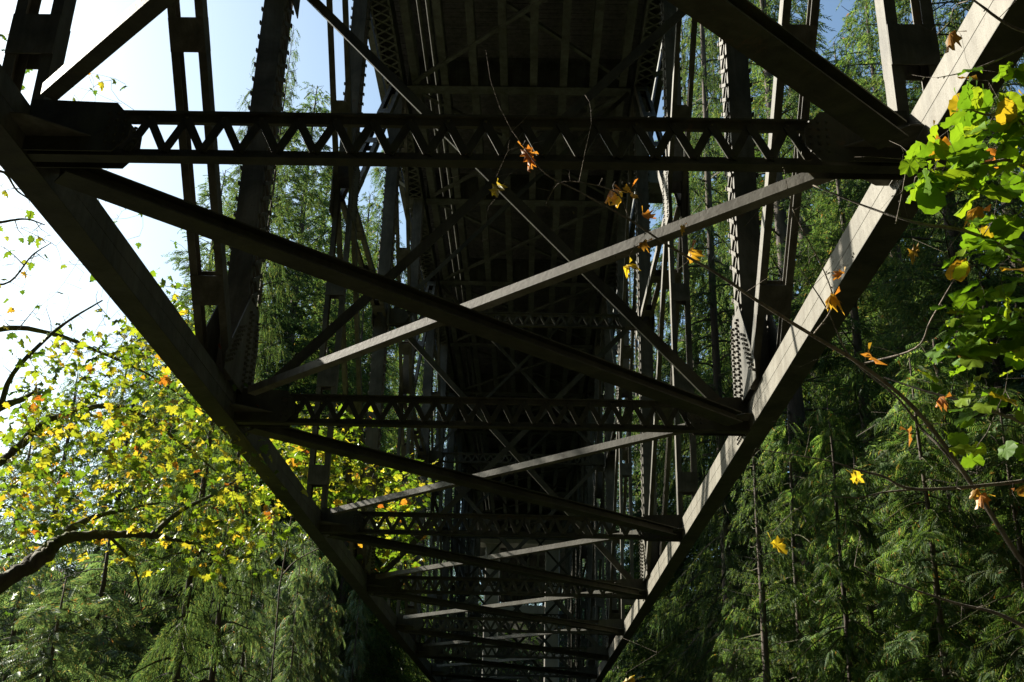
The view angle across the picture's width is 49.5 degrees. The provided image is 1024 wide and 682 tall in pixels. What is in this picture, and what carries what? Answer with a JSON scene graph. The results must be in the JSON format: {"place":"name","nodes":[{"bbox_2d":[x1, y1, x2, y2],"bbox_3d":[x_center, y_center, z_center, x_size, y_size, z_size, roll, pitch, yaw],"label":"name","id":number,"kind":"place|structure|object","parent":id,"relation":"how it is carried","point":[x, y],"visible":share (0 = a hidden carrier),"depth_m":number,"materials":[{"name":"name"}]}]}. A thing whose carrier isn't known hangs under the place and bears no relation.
{"place":"outdoors","nodes":[
{"label":"outdoors","id":0,"kind":"place"},
{"bbox_2d":[0,562,715,681],"bbox_3d":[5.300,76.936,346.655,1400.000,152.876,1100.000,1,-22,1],"label":"ground","id":1,"kind":"structure","parent":0,"point":[530,662],"depth_m":88.18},
{"bbox_2d":[0,434,50,637],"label":"conifer tree","id":2,"kind":"object","parent":1,"relation":"on","point":[21,520],"visible":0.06,"depth_m":55.64,"materials":[{"name":"green plant"}]},
{"bbox_2d":[0,411,65,677],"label":"fir tree","id":3,"kind":"object","parent":1,"relation":"on","point":[12,523],"visible":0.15,"depth_m":45.90,"materials":[{"name":"green plant"}]},
{"bbox_2d":[0,550,66,681],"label":"cedar tree","id":4,"kind":"object","parent":1,"relation":"on","point":[14,639],"visible":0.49,"depth_m":18.63,"materials":[{"name":"green plant"}]},
{"bbox_2d":[0,380,99,673],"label":"conifer tree","id":5,"kind":"object","parent":1,"relation":"on","point":[59,457],"visible":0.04,"depth_m":52.65,"materials":[{"name":"green plant"}]},
{"bbox_2d":[0,578,112,681],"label":"cedar tree","id":6,"kind":"object","parent":1,"relation":"on","point":[47,660],"visible":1,"depth_m":13.48,"materials":[{"name":"green plant"}]},
{"bbox_2d":[0,371,121,681],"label":"fir tree","id":7,"kind":"object","parent":1,"relation":"on","point":[62,563],"visible":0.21,"depth_m":42.72,"materials":[{"name":"green plant"}]},
{"bbox_2d":[3,518,175,681],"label":"cedar tree","id":8,"kind":"object","parent":1,"relation":"on","point":[123,645],"visible":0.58,"depth_m":18.02,"materials":[{"name":"green plant"}]},
{"bbox_2d":[22,333,161,665],"bbox_3d":[-17.012,14.926,44.388,8.274,34.235,8.330,-15,-27,35],"label":"fir tree","id":9,"kind":"object","parent":1,"relation":"on","point":[102,509],"visible":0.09,"depth_m":48.30,"materials":[{"name":"green plant"}]},
{"bbox_2d":[35,330,170,666],"bbox_3d":[-18.015,15.246,46.186,9.744,34.540,9.590,10,-24,-19],"label":"conifer tree","id":10,"kind":"object","parent":1,"relation":"on","point":[94,466],"visible":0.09,"depth_m":49.91,"materials":[{"name":"green plant"}]},
{"bbox_2d":[67,313,210,680],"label":"fir tree","id":11,"kind":"object","parent":1,"relation":"on","point":[160,594],"visible":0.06,"depth_m":42.06,"materials":[{"name":"green plant"}]},
{"bbox_2d":[100,311,184,649],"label":"conifer tree","id":12,"kind":"object","parent":1,"relation":"on","point":[146,453],"visible":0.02,"depth_m":58.66,"materials":[{"name":"green plant"}]},
{"bbox_2d":[0,31,308,615],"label":"maple tree","id":13,"kind":"object","parent":1,"relation":"on","point":[36,560],"visible":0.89,"depth_m":11.92,"materials":[{"name":"yellow plant"}]},
{"bbox_2d":[51,168,261,681],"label":"fir tree","id":14,"kind":"object","parent":1,"relation":"on","point":[204,195],"visible":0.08,"depth_m":45.43,"materials":[{"name":"green plant"}]},
{"bbox_2d":[101,242,262,647],"bbox_3d":[-15.943,12.288,53.243,13.316,41.322,13.406,-8,-24,21],"label":"fir tree","id":15,"kind":"object","parent":1,"relation":"on","point":[177,431],"depth_m":54.89,"materials":[{"name":"green plant"}]},
{"bbox_2d":[114,57,254,681],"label":"fir tree","id":16,"kind":"object","parent":1,"relation":"on","point":[182,638],"visible":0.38,"depth_m":14.62,"materials":[{"name":"green plant"}]},
{"bbox_2d":[65,81,337,681],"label":"fir tree","id":17,"kind":"object","parent":1,"relation":"on","point":[293,280],"visible":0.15,"depth_m":40.87,"materials":[{"name":"green plant"}]},
{"bbox_2d":[99,172,318,678],"bbox_3d":[-10.921,10.743,41.531,13.014,39.552,13.275,8,-23,-15],"label":"cedar tree","id":18,"kind":"object","parent":1,"relation":"on","point":[159,620],"visible":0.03,"depth_m":41.65,"materials":[{"name":"green plant"}]},
{"bbox_2d":[164,24,300,681],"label":"fir tree","id":19,"kind":"object","parent":1,"relation":"on","point":[227,657],"visible":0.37,"depth_m":16.50,"materials":[{"name":"green plant"}]},
{"bbox_2d":[160,267,313,681],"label":"spruce tree","id":20,"kind":"object","parent":1,"relation":"on","point":[289,341],"visible":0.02,"depth_m":43.53,"materials":[{"name":"green plant"}]},
{"bbox_2d":[207,538,278,681],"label":"cedar tree","id":21,"kind":"object","parent":1,"relation":"on","point":[240,671],"visible":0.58,"depth_m":22.15,"materials":[{"name":"green plant"}]},
{"bbox_2d":[122,82,378,680],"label":"fir tree","id":22,"kind":"object","parent":1,"relation":"on","point":[320,293],"visible":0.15,"depth_m":46.41,"materials":[{"name":"green plant"}]},
{"bbox_2d":[201,508,320,681],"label":"cedar tree","id":23,"kind":"object","parent":1,"relation":"on","point":[282,612],"visible":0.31,"depth_m":28.38,"materials":[{"name":"green plant"}]},
{"bbox_2d":[269,538,320,681],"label":"cedar tree","id":24,"kind":"object","parent":1,"relation":"on","point":[287,672],"visible":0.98,"depth_m":23.89,"materials":[{"name":"green plant"}]},
{"bbox_2d":[253,517,348,681],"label":"cedar tree","id":25,"kind":"object","parent":1,"relation":"on","point":[297,547],"visible":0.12,"depth_m":31.97,"materials":[{"name":"green plant"}]},
{"bbox_2d":[275,544,334,681],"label":"cedar tree","id":26,"kind":"object","parent":1,"relation":"on","point":[310,646],"visible":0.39,"depth_m":28.88,"materials":[{"name":"green plant"}]},
{"bbox_2d":[224,213,403,681],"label":"cedar tree","id":27,"kind":"object","parent":1,"relation":"on","point":[379,673],"visible":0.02,"depth_m":47.63,"materials":[{"name":"green plant"}]},
{"bbox_2d":[299,555,345,681],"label":"cedar tree","id":28,"kind":"object","parent":1,"relation":"on","point":[328,620],"visible":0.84,"depth_m":28.94,"materials":[{"name":"green plant"}]},
{"bbox_2d":[264,173,407,661],"bbox_3d":[-10.386,10.467,48.269,12.443,41.842,12.360,-20,-30,41],"label":"fir tree","id":29,"kind":"object","parent":1,"relation":"on","point":[392,654],"visible":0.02,"depth_m":53.25,"materials":[{"name":"green plant"}]},
{"bbox_2d":[312,564,359,680],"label":"cedar tree","id":30,"kind":"object","parent":1,"relation":"on","point":[336,601],"visible":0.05,"depth_m":40.74,"materials":[{"name":"green plant"}]},
{"bbox_2d":[288,294,393,681],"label":"cedar tree","id":31,"kind":"object","parent":1,"relation":"on","point":[373,633],"visible":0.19,"depth_m":39.32,"materials":[{"name":"green plant"}]},
{"bbox_2d":[245,401,446,681],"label":"maple tree","id":32,"kind":"object","parent":1,"relation":"on","point":[300,456],"visible":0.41,"depth_m":19.00,"materials":[{"name":"yellow plant"}]},
{"bbox_2d":[276,168,424,681],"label":"cedar tree","id":33,"kind":"object","parent":1,"relation":"on","point":[384,632],"visible":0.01,"depth_m":51.00,"materials":[{"name":"green plant"}]},
{"bbox_2d":[335,590,371,681],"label":"cedar tree","id":34,"kind":"object","parent":1,"relation":"on","point":[355,658],"visible":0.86,"depth_m":34.80,"materials":[{"name":"green plant"}]},
{"bbox_2d":[310,191,431,681],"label":"fir tree","id":35,"kind":"object","parent":1,"relation":"on","point":[410,669],"visible":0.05,"depth_m":58.58,"materials":[{"name":"green plant"}]},
{"bbox_2d":[330,149,431,681],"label":"cedar tree","id":36,"kind":"object","parent":1,"relation":"on","point":[390,348],"visible":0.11,"depth_m":54.99,"materials":[{"name":"green plant"}]},
{"bbox_2d":[361,213,428,679],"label":"conifer tree","id":37,"kind":"object","parent":1,"relation":"on","point":[388,350],"visible":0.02,"depth_m":78.41,"materials":[{"name":"green plant"}]},
{"bbox_2d":[387,274,420,452],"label":"conifer tree","id":38,"kind":"object","parent":1,"relation":"on","point":[395,343],"depth_m":120.09,"materials":[{"name":"green plant"}]},
{"bbox_2d":[369,273,448,681],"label":"cedar tree","id":39,"kind":"object","parent":1,"relation":"on","point":[420,384],"visible":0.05,"depth_m":63.10,"materials":[{"name":"green plant"}]},
{"bbox_2d":[102,588,721,681],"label":"undergrowth","id":40,"kind":"object","parent":1,"relation":"on","point":[533,638],"depth_m":87.37,"materials":[{"name":"green plant"}]},
{"bbox_2d":[395,360,455,625],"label":"conifer tree","id":41,"kind":"object","parent":1,"relation":"on","point":[434,418],"visible":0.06,"depth_m":93.68,"materials":[{"name":"green plant"}]},
{"bbox_2d":[404,338,465,589],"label":"conifer tree","id":42,"kind":"object","parent":1,"relation":"on","point":[434,443],"depth_m":122.03,"materials":[{"name":"green plant"}]},
{"bbox_2d":[394,333,480,677],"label":"conifer tree","id":43,"kind":"object","parent":1,"relation":"on","point":[435,510],"visible":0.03,"depth_m":84.88,"materials":[{"name":"green plant"}]},
{"bbox_2d":[427,428,479,601],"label":"conifer tree","id":44,"kind":"object","parent":1,"relation":"on","point":[452,520],"depth_m":126.27,"materials":[{"name":"green plant"}]},
{"bbox_2d":[0,0,1023,681],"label":"truss bridge","id":45,"kind":"structure","parent":1,"relation":"on","point":[522,308],"depth_m":12.89,"materials":[{"name":"grey paint"}]},
{"bbox_2d":[480,538,564,681],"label":"bridge tower","id":46,"kind":"structure","parent":1,"relation":"on","point":[490,545],"depth_m":67.46,"materials":[{"name":"grey metal"}]},
{"bbox_2d":[561,407,630,681],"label":"conifer tree","id":47,"kind":"object","parent":1,"relation":"on","point":[598,502],"visible":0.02,"depth_m":83.13,"materials":[{"name":"green plant"}]},
{"bbox_2d":[573,330,640,681],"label":"conifer tree","id":48,"kind":"object","parent":1,"relation":"on","point":[583,598],"visible":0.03,"depth_m":78.85,"materials":[{"name":"green plant"}]},
{"bbox_2d":[582,333,634,579],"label":"conifer tree","id":49,"kind":"object","parent":1,"relation":"on","point":[617,502],"visible":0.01,"depth_m":112.40,"materials":[{"name":"green plant"}]},
{"bbox_2d":[600,267,670,579],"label":"conifer tree","id":50,"kind":"object","parent":1,"relation":"on","point":[629,281],"visible":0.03,"depth_m":113.47,"materials":[{"name":"green plant"}]},
{"bbox_2d":[582,226,699,681],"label":"conifer tree","id":51,"kind":"object","parent":1,"relation":"on","point":[636,394],"visible":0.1,"depth_m":66.06,"materials":[{"name":"green plant"}]},
{"bbox_2d":[600,268,700,681],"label":"cedar tree","id":52,"kind":"object","parent":1,"relation":"on","point":[636,504],"visible":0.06,"depth_m":54.32,"materials":[{"name":"green plant"}]},
{"bbox_2d":[613,14,743,681],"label":"fir tree","id":53,"kind":"object","parent":1,"relation":"on","point":[646,654],"visible":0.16,"depth_m":47.75,"materials":[{"name":"green plant"}]},
{"bbox_2d":[617,32,788,681],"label":"conifer tree","id":54,"kind":"object","parent":1,"relation":"on","point":[639,514],"visible":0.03,"depth_m":51.72,"materials":[{"name":"green plant"}]},
{"bbox_2d":[601,0,832,681],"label":"fir tree","id":55,"kind":"object","parent":1,"relation":"on","point":[666,660],"visible":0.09,"depth_m":46.67,"materials":[{"name":"green plant"}]},
{"bbox_2d":[646,15,804,681],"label":"fir tree","id":56,"kind":"object","parent":1,"relation":"on","point":[721,518],"visible":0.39,"depth_m":29.68,"materials":[{"name":"green plant"}]},
{"bbox_2d":[706,599,760,681],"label":"cedar tree","id":57,"kind":"object","parent":1,"relation":"on","point":[733,631],"visible":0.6,"depth_m":24.88,"materials":[{"name":"green plant"}]},
{"bbox_2d":[448,0,1023,681],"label":"vine maple","id":58,"kind":"object","parent":1,"relation":"on","point":[832,300],"visible":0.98,"depth_m":5.33,"materials":[{"name":"brown plant"}]},
{"bbox_2d":[686,98,796,674],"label":"conifer tree","id":59,"kind":"object","parent":1,"relation":"on","point":[708,351],"visible":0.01,"depth_m":68.12,"materials":[{"name":"green plant"}]},
{"bbox_2d":[717,487,807,681],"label":"cedar tree","id":60,"kind":"object","parent":1,"relation":"on","point":[745,549],"visible":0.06,"depth_m":28.91,"materials":[{"name":"green plant"}]},
{"bbox_2d":[712,437,821,681],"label":"spruce tree","id":61,"kind":"object","parent":1,"relation":"on","point":[766,665],"visible":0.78,"depth_m":22.20,"materials":[{"name":"green plant"}]},
{"bbox_2d":[737,411,862,681],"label":"cedar tree","id":62,"kind":"object","parent":1,"relation":"on","point":[797,515],"visible":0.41,"depth_m":23.33,"materials":[{"name":"green plant"}]},
{"bbox_2d":[681,0,920,678],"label":"cedar tree","id":63,"kind":"object","parent":1,"relation":"on","point":[807,231],"visible":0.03,"depth_m":45.21,"materials":[{"name":"green plant"}]},
{"bbox_2d":[658,0,951,681],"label":"fir tree","id":64,"kind":"object","parent":1,"relation":"on","point":[793,408],"visible":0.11,"depth_m":35.33,"materials":[{"name":"green plant"}]},
{"bbox_2d":[760,89,852,482],"bbox_3d":[13.789,9.262,48.651,14.468,51.284,14.238,-14,-27,32],"label":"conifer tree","id":65,"kind":"object","parent":1,"relation":"on","point":[811,244],"depth_m":54.12,"materials":[{"name":"green plant"}]},
{"bbox_2d":[767,35,935,511],"bbox_3d":[15.258,8.665,43.922,14.640,49.230,14.543,5,-23,-9],"label":"fir tree","id":66,"kind":"object","parent":1,"relation":"on","point":[841,51],"visible":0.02,"depth_m":51.39,"materials":[{"name":"green plant"}]},
{"bbox_2d":[788,395,919,681],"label":"cedar tree","id":67,"kind":"object","parent":1,"relation":"on","point":[846,578],"visible":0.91,"depth_m":16.04,"materials":[{"name":"green plant"}]},
{"bbox_2d":[750,108,958,681],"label":"cedar tree","id":68,"kind":"object","parent":1,"relation":"on","point":[865,418],"visible":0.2,"depth_m":29.67,"materials":[{"name":"green plant"}]},
{"bbox_2d":[788,450,926,681],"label":"cedar tree","id":69,"kind":"object","parent":1,"relation":"on","point":[827,641],"visible":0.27,"depth_m":17.97,"materials":[{"name":"green plant"}]},
{"bbox_2d":[805,36,948,405],"bbox_3d":[17.800,7.839,53.938,15.807,55.661,15.115,5,-23,-9],"label":"conifer tree","id":70,"kind":"object","parent":1,"relation":"on","point":[843,72],"visible":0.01,"depth_m":64.41,"materials":[{"name":"green plant"}]},
{"bbox_2d":[794,0,1020,651],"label":"cedar tree","id":71,"kind":"object","parent":1,"relation":"on","point":[849,26],"visible":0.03,"depth_m":40.63,"materials":[{"name":"green plant"}]},
{"bbox_2d":[797,0,1023,681],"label":"fir tree","id":72,"kind":"object","parent":1,"relation":"on","point":[927,257],"visible":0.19,"depth_m":22.11,"materials":[{"name":"green plant"}]},
{"bbox_2d":[812,61,1023,467],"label":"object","id":73,"kind":"object","parent":1,"relation":"on","point":[962,150],"visible":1,"depth_m":4.49,"materials":[{"name":"green plant"}]},
{"bbox_2d":[839,331,1023,681],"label":"cedar tree","id":74,"kind":"object","parent":1,"relation":"on","point":[945,379],"visible":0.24,"depth_m":17.14,"materials":[{"name":"green plant"}]},
{"bbox_2d":[848,0,1023,636],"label":"fir tree","id":75,"kind":"object","parent":1,"relation":"on","point":[942,237],"visible":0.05,"depth_m":30.25,"materials":[{"name":"green plant"}]},
{"bbox_2d":[874,535,999,681],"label":"cedar tree","id":76,"kind":"object","parent":1,"relation":"on","point":[932,648],"visible":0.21,"depth_m":13.56,"materials":[{"name":"green plant"}]},
{"bbox_2d":[865,358,1021,681],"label":"cedar tree","id":77,"kind":"object","parent":1,"relation":"on","point":[915,639],"visible":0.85,"depth_m":13.06,"materials":[{"name":"green plant"}]},
{"bbox_2d":[864,271,1023,681],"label":"cedar tree","id":78,"kind":"object","parent":1,"relation":"on","point":[1013,385],"visible":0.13,"depth_m":20.85,"materials":[{"name":"green plant"}]},
{"bbox_2d":[885,10,1023,497],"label":"cedar tree","id":79,"kind":"object","parent":1,"relation":"on","point":[916,87],"depth_m":43.33,"materials":[{"name":"green plant"}]},
{"bbox_2d":[927,192,1023,382],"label":"conifer tree","id":80,"kind":"object","parent":1,"relation":"on","point":[985,271],"depth_m":40.42,"materials":[{"name":"green plant"}]},
{"bbox_2d":[948,388,1023,681],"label":"cedar tree","id":81,"kind":"object","parent":1,"relation":"on","point":[1007,557],"visible":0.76,"depth_m":10.12,"materials":[{"name":"green plant"}]},
{"bbox_2d":[0,0,1023,605],"label":"sky","id":82,"kind":"structure","parent":0,"point":[143,63],"materials":[{"name":"white"}]}
]}

